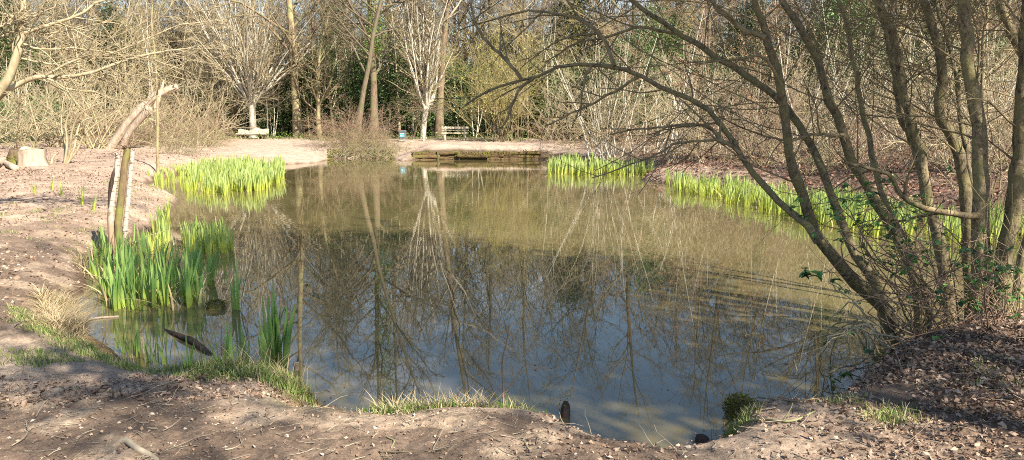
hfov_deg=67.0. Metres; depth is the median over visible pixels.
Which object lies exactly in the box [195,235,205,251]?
iris
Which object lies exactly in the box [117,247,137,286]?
iris
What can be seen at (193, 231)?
iris
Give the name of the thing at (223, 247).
iris
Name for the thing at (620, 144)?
bramble
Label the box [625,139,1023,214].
red leaf litter
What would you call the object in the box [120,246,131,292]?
iris
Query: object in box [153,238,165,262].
iris
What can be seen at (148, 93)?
holly bush
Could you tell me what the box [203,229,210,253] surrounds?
iris
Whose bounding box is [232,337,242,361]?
iris
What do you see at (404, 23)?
tall tree
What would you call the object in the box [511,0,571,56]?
bare tree
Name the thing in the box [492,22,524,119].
yew
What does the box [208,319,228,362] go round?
iris
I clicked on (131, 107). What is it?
sallow
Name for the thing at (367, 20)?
bare tree
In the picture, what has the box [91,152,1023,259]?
iris bed
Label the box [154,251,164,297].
iris
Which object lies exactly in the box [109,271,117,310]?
iris
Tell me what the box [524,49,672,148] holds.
bare shrub
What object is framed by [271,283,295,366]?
iris
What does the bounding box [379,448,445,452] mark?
fallen twig
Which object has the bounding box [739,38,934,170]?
bare shrub
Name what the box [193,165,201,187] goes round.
iris
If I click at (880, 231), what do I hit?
iris
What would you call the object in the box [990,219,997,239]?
iris
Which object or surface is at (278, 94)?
pale tree
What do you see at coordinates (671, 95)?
holly bush
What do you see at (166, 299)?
iris
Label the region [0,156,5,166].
cut log
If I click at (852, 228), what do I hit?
iris
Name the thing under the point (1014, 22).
bare tree
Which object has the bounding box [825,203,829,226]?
iris
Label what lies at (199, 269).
iris
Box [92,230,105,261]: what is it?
iris
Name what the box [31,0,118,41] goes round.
tall tree
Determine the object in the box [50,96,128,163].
coppiced shrub
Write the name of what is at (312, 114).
holly bush
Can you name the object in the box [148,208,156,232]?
iris
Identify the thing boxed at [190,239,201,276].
iris
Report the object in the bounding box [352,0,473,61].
bare tree
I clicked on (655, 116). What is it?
bare shrub
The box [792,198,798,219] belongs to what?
iris
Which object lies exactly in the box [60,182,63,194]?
iris
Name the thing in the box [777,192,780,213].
iris
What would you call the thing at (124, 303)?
iris
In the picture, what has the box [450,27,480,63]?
slim tree
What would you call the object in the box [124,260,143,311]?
iris
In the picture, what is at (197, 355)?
iris
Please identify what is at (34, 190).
iris
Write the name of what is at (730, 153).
bare shrub
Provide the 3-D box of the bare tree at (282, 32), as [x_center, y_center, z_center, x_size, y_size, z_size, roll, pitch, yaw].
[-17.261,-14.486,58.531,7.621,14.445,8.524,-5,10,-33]
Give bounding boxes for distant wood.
[3,0,1016,130]
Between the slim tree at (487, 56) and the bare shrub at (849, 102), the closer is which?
the bare shrub at (849, 102)
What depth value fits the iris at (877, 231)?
13.36 m
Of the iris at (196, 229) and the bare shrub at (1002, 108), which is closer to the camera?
the iris at (196, 229)
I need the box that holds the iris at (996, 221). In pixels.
[989,209,1003,235]
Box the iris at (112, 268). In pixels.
[105,248,121,283]
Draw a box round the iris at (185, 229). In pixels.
[183,221,187,241]
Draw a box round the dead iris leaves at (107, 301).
[23,161,954,311]
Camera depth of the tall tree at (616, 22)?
60.34 m
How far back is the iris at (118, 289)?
8.21 m
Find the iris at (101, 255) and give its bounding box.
[92,236,105,266]
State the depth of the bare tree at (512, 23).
67.54 m
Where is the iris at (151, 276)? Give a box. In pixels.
[147,260,156,290]
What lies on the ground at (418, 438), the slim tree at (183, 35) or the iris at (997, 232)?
the slim tree at (183, 35)
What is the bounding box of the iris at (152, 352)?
[144,333,159,364]
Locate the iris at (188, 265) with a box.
[179,244,196,278]
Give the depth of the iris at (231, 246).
11.90 m
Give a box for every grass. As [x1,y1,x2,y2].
[0,177,1021,437]
[9,248,520,410]
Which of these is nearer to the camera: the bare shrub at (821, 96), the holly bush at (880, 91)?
the bare shrub at (821, 96)
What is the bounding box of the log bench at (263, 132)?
[235,128,268,138]
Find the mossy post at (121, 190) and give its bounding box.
[107,132,148,250]
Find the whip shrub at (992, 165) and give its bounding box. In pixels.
[863,0,1023,222]
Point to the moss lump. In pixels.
(212, 304)
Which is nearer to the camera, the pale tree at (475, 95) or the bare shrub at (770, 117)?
the bare shrub at (770, 117)
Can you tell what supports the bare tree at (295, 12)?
on the ground at (418, 438)
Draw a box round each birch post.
[107,152,119,260]
[122,148,134,244]
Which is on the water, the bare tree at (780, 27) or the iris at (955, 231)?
the iris at (955, 231)
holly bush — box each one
[0,35,63,119]
[0,68,37,130]
[0,102,22,142]
[7,102,46,140]
[14,51,91,130]
[25,90,73,140]
[73,92,111,133]
[78,49,153,132]
[127,73,175,126]
[143,33,177,130]
[154,74,219,130]
[168,47,237,131]
[211,75,271,131]
[229,68,290,129]
[241,73,305,135]
[262,53,333,134]
[263,65,310,133]
[280,50,341,132]
[286,38,356,132]
[303,32,368,129]
[324,68,388,130]
[332,18,415,128]
[364,62,419,134]
[377,48,454,135]
[402,91,449,135]
[427,52,483,135]
[427,59,498,136]
[446,61,494,131]
[447,64,512,135]
[474,32,520,132]
[490,72,542,133]
[505,59,567,136]
[520,34,580,126]
[528,61,592,138]
[542,56,605,136]
[569,80,621,139]
[574,37,649,131]
[599,24,679,141]
[601,0,705,139]
[642,58,709,138]
[669,48,751,137]
[710,59,777,133]
[747,36,841,135]
[789,0,887,120]
[843,42,933,138]
[883,29,989,137]
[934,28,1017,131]
[989,54,1017,136]
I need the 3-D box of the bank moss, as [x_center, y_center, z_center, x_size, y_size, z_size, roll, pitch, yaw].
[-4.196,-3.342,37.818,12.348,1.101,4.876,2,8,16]
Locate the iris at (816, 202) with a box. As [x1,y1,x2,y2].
[814,192,824,215]
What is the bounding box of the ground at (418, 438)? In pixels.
[0,118,1023,459]
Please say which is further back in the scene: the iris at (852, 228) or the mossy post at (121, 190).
the iris at (852, 228)
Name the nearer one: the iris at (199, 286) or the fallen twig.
the fallen twig
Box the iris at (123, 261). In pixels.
[113,238,136,288]
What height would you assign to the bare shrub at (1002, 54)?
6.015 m
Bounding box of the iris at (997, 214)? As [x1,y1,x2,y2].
[992,200,1004,227]
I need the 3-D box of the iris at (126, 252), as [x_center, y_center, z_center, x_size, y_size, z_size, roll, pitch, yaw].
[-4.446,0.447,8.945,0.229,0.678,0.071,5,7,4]
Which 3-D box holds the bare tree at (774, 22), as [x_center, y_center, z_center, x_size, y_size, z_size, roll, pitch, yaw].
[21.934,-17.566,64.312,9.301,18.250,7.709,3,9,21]
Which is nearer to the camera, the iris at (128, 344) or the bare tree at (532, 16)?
the iris at (128, 344)
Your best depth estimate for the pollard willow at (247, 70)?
51.25 m
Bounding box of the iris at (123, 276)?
[115,263,130,304]
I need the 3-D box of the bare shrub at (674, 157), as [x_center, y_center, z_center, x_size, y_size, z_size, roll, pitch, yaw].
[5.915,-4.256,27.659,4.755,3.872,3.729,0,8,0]
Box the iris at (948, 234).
[942,216,956,240]
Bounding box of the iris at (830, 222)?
[829,193,838,225]
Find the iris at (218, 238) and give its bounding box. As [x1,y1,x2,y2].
[217,230,220,247]
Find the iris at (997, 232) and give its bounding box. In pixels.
[994,217,1001,241]
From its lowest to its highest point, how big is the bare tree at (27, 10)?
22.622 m
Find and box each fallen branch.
[732,397,815,424]
[757,374,855,402]
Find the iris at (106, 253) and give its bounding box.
[105,244,107,265]
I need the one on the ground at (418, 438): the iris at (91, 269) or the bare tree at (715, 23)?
the bare tree at (715, 23)
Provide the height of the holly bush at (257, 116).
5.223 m
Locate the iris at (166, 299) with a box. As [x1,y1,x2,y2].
[156,244,173,305]
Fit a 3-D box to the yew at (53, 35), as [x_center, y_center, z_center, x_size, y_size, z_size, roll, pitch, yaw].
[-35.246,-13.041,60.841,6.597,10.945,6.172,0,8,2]
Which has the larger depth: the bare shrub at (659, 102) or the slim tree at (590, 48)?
the slim tree at (590, 48)
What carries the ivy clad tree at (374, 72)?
on the ground at (418, 438)
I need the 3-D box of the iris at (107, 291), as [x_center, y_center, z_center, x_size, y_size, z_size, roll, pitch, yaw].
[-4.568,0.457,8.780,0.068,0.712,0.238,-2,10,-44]
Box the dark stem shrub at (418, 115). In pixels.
[389,59,446,138]
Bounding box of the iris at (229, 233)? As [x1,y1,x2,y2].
[228,227,230,248]
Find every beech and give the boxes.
[663,47,718,159]
[698,0,817,157]
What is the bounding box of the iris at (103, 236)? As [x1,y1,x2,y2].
[99,225,107,249]
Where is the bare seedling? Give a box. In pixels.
[496,325,531,402]
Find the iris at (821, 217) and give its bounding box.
[817,193,827,224]
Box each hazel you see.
[411,9,552,141]
[528,6,673,159]
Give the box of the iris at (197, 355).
[194,345,205,362]
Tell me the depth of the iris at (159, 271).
8.43 m
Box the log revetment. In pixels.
[410,149,541,159]
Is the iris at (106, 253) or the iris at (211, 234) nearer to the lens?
the iris at (106, 253)
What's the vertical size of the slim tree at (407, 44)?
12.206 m
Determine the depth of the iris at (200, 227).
12.32 m
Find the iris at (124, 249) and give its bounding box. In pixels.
[122,237,128,259]
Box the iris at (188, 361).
[180,329,194,370]
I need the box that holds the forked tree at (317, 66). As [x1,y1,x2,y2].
[285,0,362,137]
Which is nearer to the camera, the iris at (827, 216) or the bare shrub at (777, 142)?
the iris at (827, 216)
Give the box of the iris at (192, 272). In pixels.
[179,245,200,302]
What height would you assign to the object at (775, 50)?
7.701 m
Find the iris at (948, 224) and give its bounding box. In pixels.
[947,205,951,233]
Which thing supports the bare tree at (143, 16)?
on the ground at (418, 438)
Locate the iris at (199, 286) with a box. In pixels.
[194,270,203,303]
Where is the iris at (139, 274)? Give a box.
[134,254,147,295]
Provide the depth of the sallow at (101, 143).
36.53 m
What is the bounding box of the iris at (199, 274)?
[183,254,203,295]
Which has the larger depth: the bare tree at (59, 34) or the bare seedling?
the bare tree at (59, 34)
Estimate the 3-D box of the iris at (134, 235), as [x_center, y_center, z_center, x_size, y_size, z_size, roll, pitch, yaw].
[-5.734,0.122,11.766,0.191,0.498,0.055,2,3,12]
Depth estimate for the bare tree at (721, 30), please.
53.17 m
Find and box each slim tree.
[0,0,80,135]
[3,0,72,126]
[28,10,105,124]
[100,0,157,90]
[107,0,200,131]
[129,3,204,112]
[153,0,209,82]
[201,2,254,132]
[208,1,242,76]
[238,0,303,134]
[255,1,299,70]
[286,2,334,134]
[323,1,388,134]
[330,1,378,105]
[359,0,457,129]
[411,2,486,134]
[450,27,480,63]
[464,12,508,134]
[474,0,583,135]
[521,10,592,134]
[550,0,621,137]
[551,0,622,122]
[598,0,724,136]
[643,0,699,132]
[651,6,723,106]
[695,0,775,129]
[728,8,804,65]
[761,0,827,83]
[794,0,856,128]
[855,0,977,85]
[857,0,926,131]
[949,1,1019,74]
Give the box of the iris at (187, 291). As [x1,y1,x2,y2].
[184,253,190,307]
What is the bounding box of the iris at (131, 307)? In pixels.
[123,269,136,310]
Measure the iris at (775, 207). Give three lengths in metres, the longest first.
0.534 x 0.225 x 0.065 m
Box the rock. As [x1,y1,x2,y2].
[695,434,708,442]
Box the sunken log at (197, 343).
[164,328,212,355]
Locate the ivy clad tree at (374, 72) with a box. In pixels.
[304,0,437,137]
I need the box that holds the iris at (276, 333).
[271,285,281,365]
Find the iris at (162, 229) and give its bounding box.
[160,221,163,241]
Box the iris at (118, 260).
[104,238,131,278]
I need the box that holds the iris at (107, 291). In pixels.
[103,242,115,295]
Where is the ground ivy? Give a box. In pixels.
[205,129,547,140]
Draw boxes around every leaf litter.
[0,137,1023,459]
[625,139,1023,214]
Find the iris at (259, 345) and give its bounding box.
[257,302,286,363]
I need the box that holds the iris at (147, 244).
[145,232,151,259]
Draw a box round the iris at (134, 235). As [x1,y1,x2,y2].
[129,223,139,245]
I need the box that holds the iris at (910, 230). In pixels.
[905,208,916,235]
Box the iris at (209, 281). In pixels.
[204,251,219,284]
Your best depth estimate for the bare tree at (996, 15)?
44.45 m
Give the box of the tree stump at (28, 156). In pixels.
[17,146,49,165]
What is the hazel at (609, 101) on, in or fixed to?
on the ground at (418, 438)
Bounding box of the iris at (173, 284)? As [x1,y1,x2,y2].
[171,267,176,294]
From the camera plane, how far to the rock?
4.84 m
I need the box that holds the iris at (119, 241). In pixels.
[117,232,121,261]
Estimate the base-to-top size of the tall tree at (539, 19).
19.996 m
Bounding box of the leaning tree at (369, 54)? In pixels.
[283,0,441,138]
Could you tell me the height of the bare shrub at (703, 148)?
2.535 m
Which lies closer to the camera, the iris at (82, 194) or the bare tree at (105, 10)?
the iris at (82, 194)
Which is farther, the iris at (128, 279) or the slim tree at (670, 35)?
the slim tree at (670, 35)
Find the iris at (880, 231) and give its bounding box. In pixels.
[879,222,882,234]
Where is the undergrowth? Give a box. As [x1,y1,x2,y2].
[19,95,1002,131]
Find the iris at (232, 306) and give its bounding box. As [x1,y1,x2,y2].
[231,265,242,309]
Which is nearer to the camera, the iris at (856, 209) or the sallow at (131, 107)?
the iris at (856, 209)
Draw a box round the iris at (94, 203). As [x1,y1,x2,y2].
[90,195,97,210]
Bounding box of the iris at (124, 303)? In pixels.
[121,264,131,307]
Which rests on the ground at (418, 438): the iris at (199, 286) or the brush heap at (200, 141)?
the brush heap at (200, 141)
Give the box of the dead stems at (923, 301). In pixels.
[799,144,1020,349]
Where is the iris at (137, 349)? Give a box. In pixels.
[132,320,139,356]
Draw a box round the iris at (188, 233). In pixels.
[181,220,195,248]
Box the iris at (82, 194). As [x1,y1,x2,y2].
[77,184,84,204]
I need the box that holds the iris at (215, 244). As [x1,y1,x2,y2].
[211,230,217,251]
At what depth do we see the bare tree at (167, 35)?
58.48 m
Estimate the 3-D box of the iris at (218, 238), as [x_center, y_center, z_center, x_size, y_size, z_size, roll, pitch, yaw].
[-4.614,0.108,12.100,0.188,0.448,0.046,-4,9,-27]
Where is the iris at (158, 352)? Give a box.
[153,331,165,363]
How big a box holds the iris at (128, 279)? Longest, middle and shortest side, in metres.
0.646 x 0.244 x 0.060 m
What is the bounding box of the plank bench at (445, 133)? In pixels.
[441,126,468,139]
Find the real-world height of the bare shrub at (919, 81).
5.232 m
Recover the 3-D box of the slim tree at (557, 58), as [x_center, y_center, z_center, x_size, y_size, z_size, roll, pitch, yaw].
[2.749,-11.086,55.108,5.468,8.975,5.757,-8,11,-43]
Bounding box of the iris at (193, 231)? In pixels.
[186,221,195,244]
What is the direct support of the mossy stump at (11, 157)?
on the ground at (418, 438)
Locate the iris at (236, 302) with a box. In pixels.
[228,260,247,310]
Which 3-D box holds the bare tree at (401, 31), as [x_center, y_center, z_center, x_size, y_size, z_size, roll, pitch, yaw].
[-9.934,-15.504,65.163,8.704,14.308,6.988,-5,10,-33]
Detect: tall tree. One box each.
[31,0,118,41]
[136,0,216,46]
[177,0,264,126]
[179,0,357,137]
[206,1,300,53]
[321,0,475,137]
[355,0,451,129]
[428,0,528,125]
[437,0,528,131]
[486,0,588,128]
[486,0,592,130]
[546,0,665,137]
[595,0,644,131]
[619,0,695,29]
[644,0,724,138]
[678,0,737,131]
[774,0,821,113]
[789,0,862,127]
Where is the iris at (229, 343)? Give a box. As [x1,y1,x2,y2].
[224,318,232,361]
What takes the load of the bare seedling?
on the ground at (418, 438)
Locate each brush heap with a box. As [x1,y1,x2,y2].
[44,102,173,146]
[84,87,232,147]
[85,102,223,143]
[102,93,248,151]
[116,117,211,157]
[129,102,268,146]
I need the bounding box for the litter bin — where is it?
[398,130,406,140]
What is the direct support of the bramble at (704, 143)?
on the ground at (418, 438)
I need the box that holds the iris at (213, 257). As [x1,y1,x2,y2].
[206,244,218,279]
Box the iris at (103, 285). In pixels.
[95,268,106,292]
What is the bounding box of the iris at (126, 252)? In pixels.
[119,239,133,277]
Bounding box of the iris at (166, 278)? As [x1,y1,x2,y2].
[163,260,169,284]
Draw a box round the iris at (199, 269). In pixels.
[191,247,202,279]
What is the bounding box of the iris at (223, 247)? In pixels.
[216,221,226,253]
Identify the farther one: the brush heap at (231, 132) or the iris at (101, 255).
the brush heap at (231, 132)
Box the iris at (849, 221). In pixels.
[845,206,857,228]
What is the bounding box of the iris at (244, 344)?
[237,324,249,362]
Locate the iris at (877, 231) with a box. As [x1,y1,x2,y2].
[872,209,881,235]
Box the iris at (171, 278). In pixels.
[161,252,174,294]
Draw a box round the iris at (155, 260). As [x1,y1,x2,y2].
[146,241,164,285]
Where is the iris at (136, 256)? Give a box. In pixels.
[134,246,138,272]
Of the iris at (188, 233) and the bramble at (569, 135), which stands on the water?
the iris at (188, 233)
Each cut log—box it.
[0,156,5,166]
[4,160,18,170]
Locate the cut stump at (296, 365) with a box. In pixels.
[293,362,299,370]
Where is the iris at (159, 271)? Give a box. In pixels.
[155,254,169,303]
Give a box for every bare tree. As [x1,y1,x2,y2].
[0,0,42,42]
[0,1,43,69]
[2,0,97,114]
[3,0,122,133]
[31,0,139,129]
[38,0,133,133]
[54,0,188,130]
[75,0,128,47]
[118,0,170,130]
[119,0,231,117]
[127,0,236,134]
[132,0,283,130]
[133,1,180,87]
[153,0,245,103]
[203,0,270,128]
[208,0,276,128]
[220,0,298,69]
[232,0,363,114]
[256,0,335,132]
[258,0,318,67]
[278,0,389,133]
[299,0,392,72]
[348,0,400,69]
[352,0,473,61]
[359,1,436,69]
[378,0,433,128]
[403,0,485,68]
[412,3,474,120]
[414,0,518,131]
[421,0,494,91]
[436,0,518,131]
[467,0,534,131]
[473,0,535,45]
[474,0,576,134]
[501,0,587,123]
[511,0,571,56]
[520,0,619,133]
[530,0,599,130]
[557,0,658,136]
[566,0,630,63]
[596,1,640,63]
[620,1,719,132]
[636,2,706,120]
[646,1,720,58]
[658,0,741,89]
[683,0,739,92]
[688,0,791,66]
[694,0,770,135]
[706,1,742,53]
[722,0,800,70]
[728,0,822,85]
[732,0,808,117]
[768,0,823,124]
[854,0,997,49]
[879,0,997,58]
[941,0,1021,49]
[985,0,1021,123]
[985,2,1020,113]
[989,0,1018,60]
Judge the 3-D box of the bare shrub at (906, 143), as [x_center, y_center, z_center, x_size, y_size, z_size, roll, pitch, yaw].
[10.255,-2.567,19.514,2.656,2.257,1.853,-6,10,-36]
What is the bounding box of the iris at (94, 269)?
[90,249,99,275]
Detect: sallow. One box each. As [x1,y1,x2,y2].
[0,0,241,127]
[0,24,103,148]
[0,24,190,148]
[0,33,136,140]
[0,35,117,146]
[0,39,96,150]
[0,104,56,144]
[1,36,102,140]
[18,27,215,143]
[23,38,192,130]
[99,45,267,142]
[126,47,278,139]
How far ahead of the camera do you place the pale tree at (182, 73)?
53.88 m
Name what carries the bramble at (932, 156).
on the ground at (418, 438)
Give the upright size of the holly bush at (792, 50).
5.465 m
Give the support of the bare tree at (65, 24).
on the ground at (418, 438)
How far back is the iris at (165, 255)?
9.32 m
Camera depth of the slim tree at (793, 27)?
45.70 m
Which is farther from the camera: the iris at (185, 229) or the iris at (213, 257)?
the iris at (185, 229)
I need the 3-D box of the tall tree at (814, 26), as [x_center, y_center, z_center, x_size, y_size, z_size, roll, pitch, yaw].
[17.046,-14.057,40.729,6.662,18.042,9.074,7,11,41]
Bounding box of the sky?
[30,0,1011,118]
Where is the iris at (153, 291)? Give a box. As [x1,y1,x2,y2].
[150,262,155,307]
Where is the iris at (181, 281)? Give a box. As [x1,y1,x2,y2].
[177,247,197,303]
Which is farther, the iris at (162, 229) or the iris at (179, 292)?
the iris at (162, 229)
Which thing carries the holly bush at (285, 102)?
on the ground at (418, 438)
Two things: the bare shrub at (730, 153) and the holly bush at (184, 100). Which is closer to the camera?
the bare shrub at (730, 153)
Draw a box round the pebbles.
[0,235,790,459]
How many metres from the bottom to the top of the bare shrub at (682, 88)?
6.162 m
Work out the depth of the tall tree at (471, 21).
67.45 m
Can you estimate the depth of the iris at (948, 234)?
12.87 m
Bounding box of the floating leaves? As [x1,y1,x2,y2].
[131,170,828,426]
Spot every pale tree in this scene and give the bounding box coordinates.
[0,25,49,137]
[9,1,99,136]
[38,0,118,136]
[73,0,176,116]
[107,0,190,134]
[146,0,221,123]
[167,0,247,134]
[171,4,227,128]
[225,39,260,129]
[252,28,290,135]
[256,40,291,135]
[270,7,323,136]
[277,0,364,136]
[313,4,380,131]
[355,0,446,136]
[358,12,416,135]
[396,4,465,135]
[434,17,477,136]
[447,33,493,137]
[488,0,558,137]
[525,2,580,138]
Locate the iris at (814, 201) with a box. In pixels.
[813,189,816,213]
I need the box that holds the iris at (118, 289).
[105,257,121,308]
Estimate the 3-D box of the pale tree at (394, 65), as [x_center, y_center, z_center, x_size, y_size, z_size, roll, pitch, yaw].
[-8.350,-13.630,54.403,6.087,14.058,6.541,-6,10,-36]
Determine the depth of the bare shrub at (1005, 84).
22.39 m
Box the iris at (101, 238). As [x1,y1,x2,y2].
[100,224,103,257]
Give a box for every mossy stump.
[6,149,17,164]
[722,392,757,419]
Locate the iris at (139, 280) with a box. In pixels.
[133,241,155,291]
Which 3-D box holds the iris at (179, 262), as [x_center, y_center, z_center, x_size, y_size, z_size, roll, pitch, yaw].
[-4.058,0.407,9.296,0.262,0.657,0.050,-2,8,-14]
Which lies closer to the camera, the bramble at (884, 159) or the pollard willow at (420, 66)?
the bramble at (884, 159)
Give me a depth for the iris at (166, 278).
8.77 m
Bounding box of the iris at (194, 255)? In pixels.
[182,235,198,276]
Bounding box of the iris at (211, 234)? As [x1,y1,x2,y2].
[210,222,217,248]
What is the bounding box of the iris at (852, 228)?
[845,198,861,229]
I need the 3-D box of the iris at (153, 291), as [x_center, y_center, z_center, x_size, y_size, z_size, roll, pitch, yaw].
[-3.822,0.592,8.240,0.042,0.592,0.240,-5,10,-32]
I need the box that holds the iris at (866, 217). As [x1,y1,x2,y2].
[859,207,869,228]
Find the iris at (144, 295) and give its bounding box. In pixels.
[138,265,149,298]
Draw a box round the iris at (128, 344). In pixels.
[122,325,135,354]
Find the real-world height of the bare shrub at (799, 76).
5.286 m
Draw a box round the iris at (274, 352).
[262,299,288,366]
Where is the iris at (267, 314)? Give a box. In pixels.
[257,291,281,347]
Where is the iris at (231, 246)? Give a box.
[225,227,233,249]
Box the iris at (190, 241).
[189,230,196,251]
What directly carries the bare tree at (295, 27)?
on the ground at (418, 438)
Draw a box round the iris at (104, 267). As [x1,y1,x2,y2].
[101,248,111,275]
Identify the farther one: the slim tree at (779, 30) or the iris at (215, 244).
the slim tree at (779, 30)
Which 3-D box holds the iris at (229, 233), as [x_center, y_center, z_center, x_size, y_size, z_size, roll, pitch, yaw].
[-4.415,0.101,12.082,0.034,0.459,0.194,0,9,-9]
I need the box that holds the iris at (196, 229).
[195,215,198,243]
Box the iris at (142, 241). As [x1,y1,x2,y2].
[137,226,145,259]
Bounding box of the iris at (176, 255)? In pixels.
[173,237,179,267]
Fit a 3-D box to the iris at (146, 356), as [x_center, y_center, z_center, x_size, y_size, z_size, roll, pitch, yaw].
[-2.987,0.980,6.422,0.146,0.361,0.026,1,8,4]
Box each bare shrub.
[482,34,608,141]
[509,59,641,142]
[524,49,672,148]
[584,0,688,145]
[585,43,729,143]
[604,15,703,155]
[616,68,731,148]
[618,63,748,163]
[619,26,737,141]
[628,0,736,153]
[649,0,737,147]
[662,95,749,162]
[674,37,796,137]
[675,26,777,157]
[684,71,832,165]
[694,29,846,157]
[695,47,844,148]
[700,15,860,143]
[701,105,765,163]
[729,11,891,143]
[734,90,815,170]
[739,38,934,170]
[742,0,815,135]
[743,1,887,150]
[752,46,859,138]
[752,79,881,175]
[790,43,930,141]
[792,0,935,150]
[808,56,909,139]
[817,2,935,151]
[831,3,1019,144]
[834,14,961,136]
[841,84,956,172]
[861,14,1015,149]
[869,98,955,171]
[874,0,1020,149]
[893,73,1014,170]
[907,61,1016,172]
[910,1,1017,137]
[926,78,1014,172]
[936,0,1016,137]
[949,0,1017,145]
[954,45,1015,139]
[954,56,1017,151]
[955,7,1017,99]
[984,11,1019,125]
[986,14,1020,149]
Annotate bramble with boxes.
[286,94,417,153]
[310,122,432,159]
[509,106,594,144]
[536,101,634,150]
[538,112,626,157]
[541,102,695,162]
[597,86,707,162]
[615,108,714,163]
[648,87,764,159]
[653,92,806,165]
[699,69,853,169]
[735,86,904,166]
[744,89,912,171]
[784,259,901,396]
[786,164,989,335]
[799,267,880,286]
[815,67,1010,175]
[828,345,886,382]
[861,80,1009,171]
[921,92,1012,161]
[921,229,1023,328]
[956,103,1013,156]
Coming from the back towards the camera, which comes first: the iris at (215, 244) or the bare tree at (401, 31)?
the bare tree at (401, 31)
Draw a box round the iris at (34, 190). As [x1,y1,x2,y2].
[28,179,36,193]
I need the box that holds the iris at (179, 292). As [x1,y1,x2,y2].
[174,275,182,300]
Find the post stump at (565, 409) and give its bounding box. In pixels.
[558,398,569,417]
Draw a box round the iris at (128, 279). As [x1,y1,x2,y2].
[112,255,132,300]
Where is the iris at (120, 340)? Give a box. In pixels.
[114,325,127,352]
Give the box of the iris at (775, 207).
[773,201,776,213]
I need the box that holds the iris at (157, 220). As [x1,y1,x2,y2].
[154,211,165,229]
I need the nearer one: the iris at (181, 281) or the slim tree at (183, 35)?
the iris at (181, 281)
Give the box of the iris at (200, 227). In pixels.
[197,223,202,244]
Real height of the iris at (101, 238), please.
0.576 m
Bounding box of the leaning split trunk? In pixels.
[104,78,181,149]
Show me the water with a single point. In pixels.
(489, 252)
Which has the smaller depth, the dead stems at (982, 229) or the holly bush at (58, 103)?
the dead stems at (982, 229)
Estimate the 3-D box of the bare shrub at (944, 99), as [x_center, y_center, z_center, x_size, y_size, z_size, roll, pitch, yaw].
[12.982,-4.308,22.834,4.468,4.175,6.391,2,8,12]
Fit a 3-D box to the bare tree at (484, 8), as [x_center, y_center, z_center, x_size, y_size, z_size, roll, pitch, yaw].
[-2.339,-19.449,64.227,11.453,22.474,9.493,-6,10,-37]
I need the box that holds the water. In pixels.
[77,158,1023,448]
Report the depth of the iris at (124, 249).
8.96 m
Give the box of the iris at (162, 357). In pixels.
[157,328,173,364]
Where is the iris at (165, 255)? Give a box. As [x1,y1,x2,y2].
[157,236,174,269]
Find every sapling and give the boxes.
[116,0,177,172]
[183,38,232,127]
[188,27,239,119]
[203,5,256,136]
[219,67,245,135]
[236,13,293,137]
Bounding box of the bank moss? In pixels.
[327,149,546,160]
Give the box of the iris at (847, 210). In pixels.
[842,197,854,215]
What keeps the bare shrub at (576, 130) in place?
on the ground at (418, 438)
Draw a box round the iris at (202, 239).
[197,226,209,251]
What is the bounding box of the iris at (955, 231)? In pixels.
[953,217,960,241]
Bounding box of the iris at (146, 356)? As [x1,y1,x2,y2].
[143,329,158,361]
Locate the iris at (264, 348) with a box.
[259,298,273,364]
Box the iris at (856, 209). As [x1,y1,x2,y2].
[852,194,860,225]
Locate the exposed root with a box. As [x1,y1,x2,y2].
[119,437,158,459]
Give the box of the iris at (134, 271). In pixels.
[133,244,148,294]
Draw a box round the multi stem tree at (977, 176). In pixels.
[392,0,1023,347]
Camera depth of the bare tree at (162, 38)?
63.13 m
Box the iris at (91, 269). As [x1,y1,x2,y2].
[83,244,97,274]
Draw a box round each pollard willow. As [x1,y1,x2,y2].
[172,0,357,137]
[379,0,462,138]
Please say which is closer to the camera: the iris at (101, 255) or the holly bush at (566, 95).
the iris at (101, 255)
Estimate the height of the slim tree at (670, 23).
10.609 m
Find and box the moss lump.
[203,298,226,309]
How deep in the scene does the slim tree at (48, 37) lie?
55.40 m
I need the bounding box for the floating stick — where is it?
[89,315,118,319]
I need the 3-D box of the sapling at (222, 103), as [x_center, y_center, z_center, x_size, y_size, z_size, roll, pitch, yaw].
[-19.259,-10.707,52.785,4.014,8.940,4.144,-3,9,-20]
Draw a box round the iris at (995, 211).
[990,201,1003,222]
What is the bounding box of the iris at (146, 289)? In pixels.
[143,264,149,302]
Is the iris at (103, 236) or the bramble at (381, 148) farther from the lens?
the bramble at (381, 148)
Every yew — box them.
[0,0,43,106]
[30,2,96,131]
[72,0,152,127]
[128,6,173,92]
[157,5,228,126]
[314,3,360,126]
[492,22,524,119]
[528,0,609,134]
[641,3,706,122]
[712,0,791,137]
[791,0,893,119]
[882,0,1018,102]
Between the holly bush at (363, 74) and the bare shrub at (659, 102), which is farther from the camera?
the holly bush at (363, 74)
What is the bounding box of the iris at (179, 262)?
[172,240,183,282]
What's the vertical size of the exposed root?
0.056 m
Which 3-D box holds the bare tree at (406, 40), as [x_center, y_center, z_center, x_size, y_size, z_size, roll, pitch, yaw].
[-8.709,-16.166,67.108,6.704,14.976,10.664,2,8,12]
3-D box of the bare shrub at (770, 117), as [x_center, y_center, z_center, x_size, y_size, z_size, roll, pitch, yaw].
[9.199,-4.787,26.800,5.329,4.528,3.718,5,10,31]
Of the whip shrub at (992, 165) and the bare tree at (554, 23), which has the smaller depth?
the whip shrub at (992, 165)
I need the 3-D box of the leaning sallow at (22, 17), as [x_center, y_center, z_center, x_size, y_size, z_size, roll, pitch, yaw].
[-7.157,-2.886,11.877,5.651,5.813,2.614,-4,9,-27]
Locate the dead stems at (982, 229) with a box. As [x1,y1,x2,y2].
[957,163,1023,318]
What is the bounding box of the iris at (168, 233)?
[162,215,169,241]
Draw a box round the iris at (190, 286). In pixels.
[180,266,191,304]
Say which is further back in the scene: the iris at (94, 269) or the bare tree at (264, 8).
the bare tree at (264, 8)

